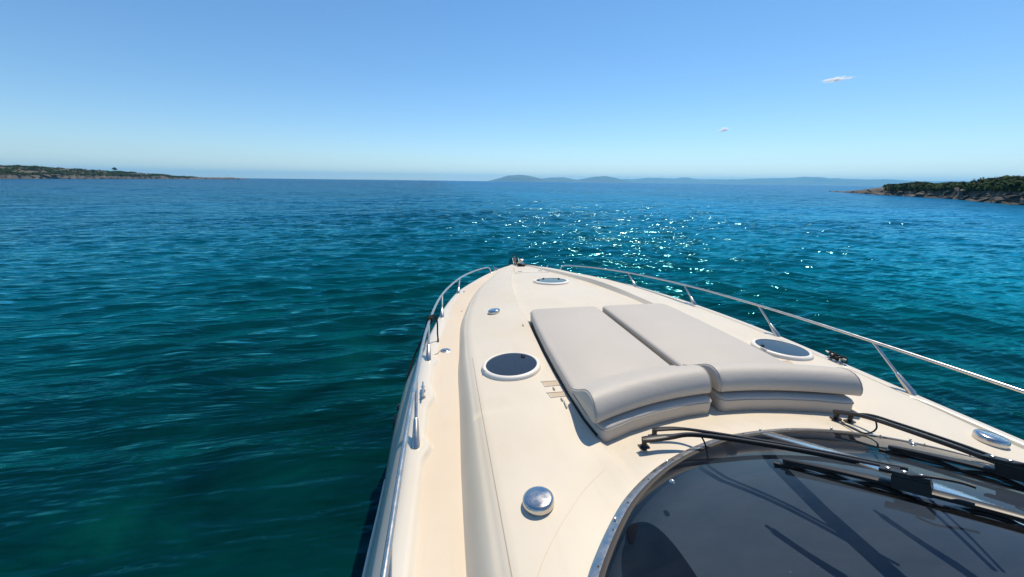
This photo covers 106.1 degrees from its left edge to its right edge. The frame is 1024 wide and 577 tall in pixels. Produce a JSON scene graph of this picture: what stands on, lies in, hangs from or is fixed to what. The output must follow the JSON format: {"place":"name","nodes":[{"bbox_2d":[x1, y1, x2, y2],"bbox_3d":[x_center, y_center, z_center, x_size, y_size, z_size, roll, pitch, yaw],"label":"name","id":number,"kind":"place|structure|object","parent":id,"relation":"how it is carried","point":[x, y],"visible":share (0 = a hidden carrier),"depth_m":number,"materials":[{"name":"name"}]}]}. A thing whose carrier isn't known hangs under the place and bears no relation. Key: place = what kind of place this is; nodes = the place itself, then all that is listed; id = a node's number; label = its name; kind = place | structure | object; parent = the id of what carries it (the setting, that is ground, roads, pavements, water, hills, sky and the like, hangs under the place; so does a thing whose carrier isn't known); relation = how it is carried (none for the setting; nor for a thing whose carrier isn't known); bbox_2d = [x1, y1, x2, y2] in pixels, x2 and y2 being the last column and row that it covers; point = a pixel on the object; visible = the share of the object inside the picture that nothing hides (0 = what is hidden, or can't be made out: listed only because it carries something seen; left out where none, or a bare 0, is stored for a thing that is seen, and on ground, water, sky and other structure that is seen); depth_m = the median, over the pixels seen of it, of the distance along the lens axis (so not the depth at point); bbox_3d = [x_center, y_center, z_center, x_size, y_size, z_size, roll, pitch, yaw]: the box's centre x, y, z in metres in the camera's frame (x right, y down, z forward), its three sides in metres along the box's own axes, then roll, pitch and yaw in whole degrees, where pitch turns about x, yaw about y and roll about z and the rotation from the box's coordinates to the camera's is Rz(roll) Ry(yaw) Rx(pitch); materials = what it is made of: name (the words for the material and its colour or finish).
{"place":"outdoors","nodes":[
{"label":"outdoors","id":0,"kind":"place"},
{"bbox_2d":[0,166,243,178],"bbox_3d":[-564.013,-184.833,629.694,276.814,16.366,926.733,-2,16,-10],"label":"headland","id":1,"kind":"structure","parent":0,"point":[40,176],"depth_m":489.49,"materials":[{"name":"beige stone"}]},
{"bbox_2d":[0,165,194,177],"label":"scrub","id":2,"kind":"object","parent":1,"relation":"on","point":[101,173],"visible":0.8,"depth_m":474.90,"materials":[{"name":"green plant"}]},
{"bbox_2d":[0,178,1023,576],"bbox_3d":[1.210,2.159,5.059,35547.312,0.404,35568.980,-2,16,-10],"label":"sea","id":3,"kind":"structure","parent":0,"point":[202,378],"depth_m":10.39,"materials":[{"name":"liquid"}]},
{"bbox_2d":[362,254,1023,576],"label":"motor yacht","id":4,"kind":"object","parent":3,"relation":"on","point":[504,460],"visible":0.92,"depth_m":2.11,"materials":[{"name":"beige plastic"}]},
{"bbox_2d":[407,314,438,378],"bbox_3d":[-1.100,0.819,4.538,0.159,0.969,0.604,12,19,36],"label":"tied rope","id":5,"kind":"object","parent":4,"relation":"hanging from","point":[432,316],"visible":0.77,"depth_m":4.56,"materials":[{"name":"black"}]},
{"bbox_2d":[393,403,399,430],"bbox_3d":[-1.278,1.712,4.494,0.210,0.820,0.210,-2,16,-10],"label":"fender","id":6,"kind":"object","parent":5,"relation":"hanging from","point":[395,416],"visible":0.16,"depth_m":4.38,"materials":[{"name":"black"}]},
{"bbox_2d":[530,306,711,442],"bbox_3d":[0.828,0.638,3.805,1.025,0.162,2.496,-2,16,-10],"label":"sun pad","id":7,"kind":"object","parent":4,"relation":"on","point":[580,345],"visible":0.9,"depth_m":3.52,"materials":[{"name":"grey plastic"}]},
{"bbox_2d":[572,364,711,423],"bbox_3d":[0.970,0.701,2.939,1.153,0.170,0.525,-6,17,-22],"label":"head cushion","id":8,"kind":"object","parent":7,"relation":"on","point":[602,399],"visible":1,"depth_m":2.77,"materials":[{"name":"grey plastic"}]},
{"bbox_2d":[602,303,853,414],"bbox_3d":[1.891,0.598,3.995,1.025,0.162,2.496,-2,16,-10],"label":"sun pad","id":9,"kind":"object","parent":4,"relation":"on","point":[669,335],"visible":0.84,"depth_m":3.71,"materials":[{"name":"grey plastic"}]},
{"bbox_2d":[683,362,862,395],"bbox_3d":[2.062,0.660,3.134,1.153,0.170,0.525,1,16,2],"label":"head cushion","id":10,"kind":"object","parent":9,"relation":"on","point":[739,376],"visible":0.92,"depth_m":2.94,"materials":[{"name":"grey plastic"}]},
{"bbox_2d":[829,351,847,363],"bbox_3d":[3.570,0.756,4.204,0.099,0.082,0.199,-2,16,-10],"label":"cleat rope","id":11,"kind":"object","parent":4,"relation":"attached to","point":[834,357],"visible":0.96,"depth_m":4.20,"materials":[{"name":"black fabric"}]},
{"bbox_2d":[0,0,1023,180],"label":"sky","id":12,"kind":"structure","parent":0,"point":[441,90],"materials":[{"name":"blue"}]},
{"bbox_2d":[490,175,550,181],"bbox_3d":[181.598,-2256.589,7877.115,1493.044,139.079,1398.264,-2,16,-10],"label":"island hill","id":13,"kind":"structure","parent":0,"point":[519,178],"depth_m":7530.29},
{"bbox_2d":[542,176,632,182],"bbox_3d":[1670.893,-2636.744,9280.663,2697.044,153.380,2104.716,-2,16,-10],"label":"island hill","id":14,"kind":"structure","parent":0,"point":[602,179],"depth_m":8818.10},
{"bbox_2d":[621,177,969,185],"bbox_3d":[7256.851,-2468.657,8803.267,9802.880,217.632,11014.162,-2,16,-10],"label":"coast hills","id":15,"kind":"structure","parent":0,"point":[813,181],"depth_m":9949.00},
{"bbox_2d":[831,187,1023,204],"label":"headland","id":16,"kind":"structure","parent":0,"point":[1009,197],"depth_m":104.92,"materials":[{"name":"grey stone"}]},
{"bbox_2d":[883,176,1023,191],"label":"scrub","id":17,"kind":"object","parent":16,"relation":"on","point":[1011,184],"visible":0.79,"depth_m":106.76,"materials":[{"name":"green plant"}]},
{"bbox_2d":[967,181,994,188],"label":"maquis bush","id":18,"kind":"object","parent":16,"relation":"on","point":[974,186],"visible":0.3,"depth_m":98.19,"materials":[{"name":"green plant"}]}
]}

